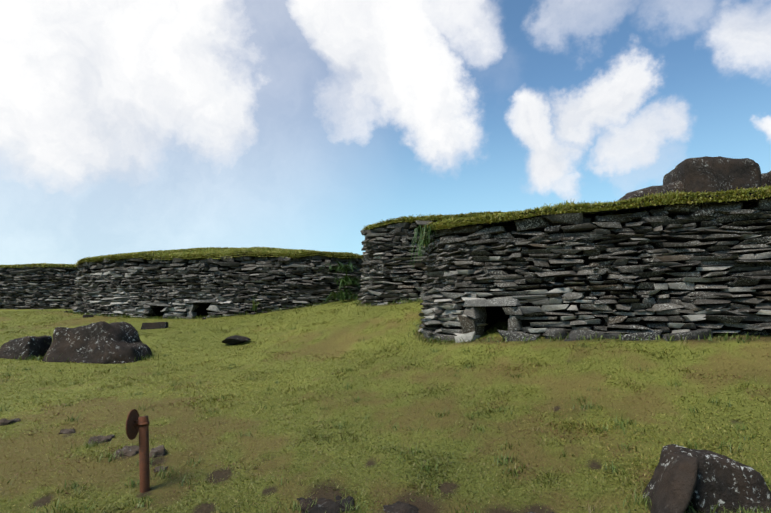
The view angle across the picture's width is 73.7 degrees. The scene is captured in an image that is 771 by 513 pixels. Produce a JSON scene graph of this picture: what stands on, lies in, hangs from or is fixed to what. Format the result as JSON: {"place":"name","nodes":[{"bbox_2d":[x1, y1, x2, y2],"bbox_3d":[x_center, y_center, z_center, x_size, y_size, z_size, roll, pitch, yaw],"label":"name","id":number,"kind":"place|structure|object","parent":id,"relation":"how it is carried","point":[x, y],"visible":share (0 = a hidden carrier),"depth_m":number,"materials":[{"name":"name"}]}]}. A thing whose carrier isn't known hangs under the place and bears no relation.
{"place":"outdoors","nodes":[
{"label":"outdoors","id":0,"kind":"place"},
{"bbox_2d":[0,265,80,308],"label":"house wall","id":1,"kind":"structure","parent":0,"point":[21,287],"depth_m":23.48,"materials":[{"name":"grey stone"}]},
{"bbox_2d":[0,263,75,266],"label":"roof grass","id":2,"kind":"structure","parent":1,"relation":"on","point":[41,265],"depth_m":23.71,"materials":[{"name":"green plant"}]},
{"bbox_2d":[0,263,76,267],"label":"turf roof","id":3,"kind":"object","parent":1,"relation":"on","point":[34,264],"visible":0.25,"depth_m":23.51,"materials":[{"name":"green plant"}]},
{"bbox_2d":[150,306,167,316],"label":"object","id":4,"kind":"structure","parent":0,"point":[158,310],"depth_m":19.66,"materials":[{"name":"black"}]},
{"bbox_2d":[193,303,213,316],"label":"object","id":5,"kind":"structure","parent":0,"point":[200,310],"depth_m":19.43,"materials":[{"name":"black"}]},
{"bbox_2d":[72,255,363,318],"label":"house wall","id":6,"kind":"structure","parent":0,"point":[85,294],"depth_m":18.77,"materials":[{"name":"grey stone"}]},
{"bbox_2d":[74,251,363,264],"bbox_3d":[-6.602,0.316,21.474,12.646,0.374,6.411,0,-7,2],"label":"turf roof","id":7,"kind":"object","parent":6,"relation":"on","point":[333,253],"visible":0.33,"depth_m":18.87,"materials":[{"name":"green plant"}]},
{"bbox_2d":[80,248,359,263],"bbox_3d":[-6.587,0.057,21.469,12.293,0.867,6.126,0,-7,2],"label":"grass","id":8,"kind":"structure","parent":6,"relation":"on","point":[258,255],"depth_m":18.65,"materials":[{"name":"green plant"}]},
{"bbox_2d":[81,246,361,261],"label":"roof grass","id":9,"kind":"structure","parent":6,"relation":"on","point":[211,250],"depth_m":19.53,"materials":[{"name":"green plant"}]},
{"bbox_2d":[0,297,770,512],"bbox_3d":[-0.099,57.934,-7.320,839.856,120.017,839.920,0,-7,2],"label":"ground","id":10,"kind":"structure","parent":0,"point":[447,487],"depth_m":6.16,"materials":[{"name":"green plant"}]},
{"bbox_2d":[0,418,20,425],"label":"stone","id":11,"kind":"object","parent":10,"relation":"on","point":[3,421],"visible":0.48,"depth_m":6.48,"materials":[{"name":"grey stone"}]},
{"bbox_2d":[0,335,51,359],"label":"boulder","id":12,"kind":"object","parent":10,"relation":"on","point":[28,346],"visible":0.71,"depth_m":11.36,"materials":[{"name":"grey stone"}]},
{"bbox_2d":[59,429,75,433],"bbox_3d":[-3.767,2.099,6.071,0.206,0.118,0.162,4,-8,-27],"label":"stone","id":13,"kind":"object","parent":10,"relation":"on","point":[66,431],"visible":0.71,"depth_m":6.06,"materials":[{"name":"grey stone"}]},
{"bbox_2d":[12,353,158,360],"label":"grass","id":14,"kind":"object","parent":10,"relation":"on","point":[38,358],"visible":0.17,"depth_m":11.21,"materials":[{"name":"green plant"}]},
{"bbox_2d":[42,321,151,363],"bbox_3d":[-6.463,2.042,11.730,2.179,1.118,1.444,1,-7,-4],"label":"boulder","id":15,"kind":"object","parent":10,"relation":"on","point":[102,342],"visible":0.77,"depth_m":11.29,"materials":[{"name":"grey stone"}]},
{"bbox_2d":[88,434,114,443],"bbox_3d":[-3.200,2.079,5.792,0.262,0.124,0.225,1,-7,-10],"label":"stone","id":16,"kind":"object","parent":10,"relation":"on","point":[107,438],"visible":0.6,"depth_m":5.74,"materials":[{"name":"grey stone"}]},
{"bbox_2d":[112,445,138,455],"bbox_3d":[-2.712,2.075,5.437,0.304,0.130,0.264,-2,-8,19],"label":"stone","id":17,"kind":"object","parent":10,"relation":"on","point":[126,450],"visible":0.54,"depth_m":5.36,"materials":[{"name":"grey stone"}]},
{"bbox_2d":[126,409,149,492],"bbox_3d":[-2.179,1.794,4.562,0.153,0.868,0.264,-4,-5,1],"label":"rusty post","id":18,"kind":"object","parent":10,"relation":"on","point":[135,423],"visible":0.98,"depth_m":4.56,"materials":[{"name":"metal"}]},
{"bbox_2d":[141,322,168,329],"bbox_3d":[-7.276,2.205,16.218,0.792,0.288,0.330,1,-7,-4],"label":"flat stone","id":19,"kind":"object","parent":10,"relation":"on","point":[157,325],"visible":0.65,"depth_m":16.08,"materials":[{"name":"grey stone"}]},
{"bbox_2d":[149,445,164,457],"bbox_3d":[-2.376,2.087,5.360,0.177,0.199,0.228,3,-8,-21],"label":"stone","id":20,"kind":"object","parent":10,"relation":"on","point":[158,451],"visible":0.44,"depth_m":5.31,"materials":[{"name":"grey stone"}]},
{"bbox_2d":[154,466,167,472],"bbox_3d":[-2.191,2.076,4.977,0.136,0.079,0.131,1,-7,-4],"label":"stone","id":21,"kind":"object","parent":10,"relation":"on","point":[156,469],"visible":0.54,"depth_m":4.98,"materials":[{"name":"grey stone"}]},
{"bbox_2d":[65,299,349,319],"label":"fallen stones","id":22,"kind":"object","parent":10,"relation":"on","point":[203,318],"visible":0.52,"depth_m":18.10,"materials":[{"name":"grey stone"}]},
{"bbox_2d":[65,296,357,318],"bbox_3d":[-6.609,1.840,19.726,12.929,1.134,3.951,0,-7,2],"label":"foot","id":23,"kind":"object","parent":10,"relation":"on","point":[112,315],"visible":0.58,"depth_m":18.63},
{"bbox_2d":[250,299,257,310],"bbox_3d":[-4.628,1.613,18.013,0.485,0.572,0.509,0,-7,2],"label":"plant","id":24,"kind":"object","parent":23,"relation":"on","point":[254,308],"visible":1,"depth_m":17.89,"materials":[{"name":"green plant"}]},
{"bbox_2d":[222,335,250,344],"bbox_3d":[-3.754,2.115,12.964,0.702,0.259,0.503,0,-7,2],"label":"rock","id":25,"kind":"object","parent":10,"relation":"on","point":[234,340],"visible":0.98,"depth_m":12.82,"materials":[{"name":"grey stone"}]},
{"bbox_2d":[297,495,355,512],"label":"stone","id":26,"kind":"object","parent":10,"relation":"on","point":[323,505],"visible":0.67,"depth_m":4.16,"materials":[{"name":"grey stone"}]},
{"bbox_2d":[318,260,361,301],"bbox_3d":[-1.372,0.868,17.376,1.759,1.612,1.700,5,-9,-34],"label":"climbing plant","id":27,"kind":"object","parent":10,"relation":"on","point":[342,295],"visible":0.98,"depth_m":17.26,"materials":[{"name":"green plant"}]},
{"bbox_2d":[0,305,769,512],"bbox_3d":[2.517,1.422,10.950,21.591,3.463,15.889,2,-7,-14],"label":"grass tufts","id":28,"kind":"object","parent":10,"relation":"on","point":[441,414],"visible":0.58,"depth_m":5.26,"materials":[{"name":"green plant"}]},
{"bbox_2d":[353,297,423,305],"bbox_3d":[2.418,0.959,15.374,6.943,1.090,4.065,-1,-7,8],"label":"foot","id":29,"kind":"object","parent":10,"relation":"on","point":[360,304],"visible":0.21,"depth_m":14.16},
{"bbox_2d":[383,501,418,512],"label":"stone","id":30,"kind":"object","parent":10,"relation":"on","point":[399,507],"visible":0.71,"depth_m":4.08,"materials":[{"name":"grey stone"}]},
{"bbox_2d":[70,437,770,512],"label":"rocks","id":31,"kind":"object","parent":10,"relation":"on","point":[294,506],"visible":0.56,"depth_m":4.16,"materials":[{"name":"grey stone"}]},
{"bbox_2d":[408,310,770,342],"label":"foot","id":32,"kind":"object","parent":10,"relation":"on","point":[601,337],"visible":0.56,"depth_m":8.47},
{"bbox_2d":[642,444,770,512],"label":"foreground rock","id":33,"kind":"object","parent":10,"relation":"on","point":[682,479],"visible":0.96,"depth_m":3.68,"materials":[{"name":"grey stone"}]},
{"bbox_2d":[0,0,770,264],"label":"sky","id":34,"kind":"structure","parent":0,"point":[127,126],"materials":[{"name":"blue"}]},
{"bbox_2d":[358,219,456,305],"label":"house wall","id":35,"kind":"structure","parent":0,"point":[373,270],"depth_m":14.49,"materials":[{"name":"grey stone"}]},
{"bbox_2d":[368,214,482,229],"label":"grass","id":36,"kind":"structure","parent":35,"relation":"on","point":[414,221],"depth_m":14.44,"materials":[{"name":"green plant"}]},
{"bbox_2d":[366,211,510,227],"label":"roof grass","id":37,"kind":"structure","parent":35,"relation":"on","point":[424,218],"depth_m":14.42,"materials":[{"name":"green plant"}]},
{"bbox_2d":[362,210,516,235],"bbox_3d":[2.572,-0.778,16.598,6.705,0.478,5.746,0,-7,2],"label":"turf roof","id":38,"kind":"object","parent":35,"relation":"on","point":[416,218],"visible":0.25,"depth_m":14.29,"materials":[{"name":"green plant"}]},
{"bbox_2d":[484,306,515,331],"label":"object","id":39,"kind":"structure","parent":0,"point":[496,314],"depth_m":10.44,"materials":[{"name":"black"}]},
{"bbox_2d":[418,199,770,342],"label":"house wall","id":40,"kind":"structure","parent":0,"point":[450,251],"depth_m":8.67,"materials":[{"name":"grey stone"}]},
{"bbox_2d":[410,224,436,266],"bbox_3d":[0.776,-0.201,10.482,0.519,0.949,0.538,3,-8,-23],"label":"fern","id":41,"kind":"object","parent":40,"relation":"attached to","point":[422,232],"visible":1,"depth_m":10.54,"materials":[{"name":"green plant"}]},
{"bbox_2d":[419,184,770,245],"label":"turf roof","id":42,"kind":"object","parent":40,"relation":"on","point":[732,193],"visible":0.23,"depth_m":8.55,"materials":[{"name":"green plant"}]},
{"bbox_2d":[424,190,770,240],"bbox_3d":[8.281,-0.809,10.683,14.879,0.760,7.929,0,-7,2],"label":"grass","id":43,"kind":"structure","parent":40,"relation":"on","point":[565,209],"depth_m":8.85,"materials":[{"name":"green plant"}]},
{"bbox_2d":[618,156,770,200],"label":"outcrop rock","id":44,"kind":"object","parent":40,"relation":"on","point":[708,174],"visible":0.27,"depth_m":13.68,"materials":[{"name":"grey stone"}]},
{"bbox_2d":[498,327,769,340],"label":"house wall base","id":45,"kind":"object","parent":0,"point":[691,334],"visible":0.42,"depth_m":8.31,"materials":[{"name":"grey stone"}]}
]}

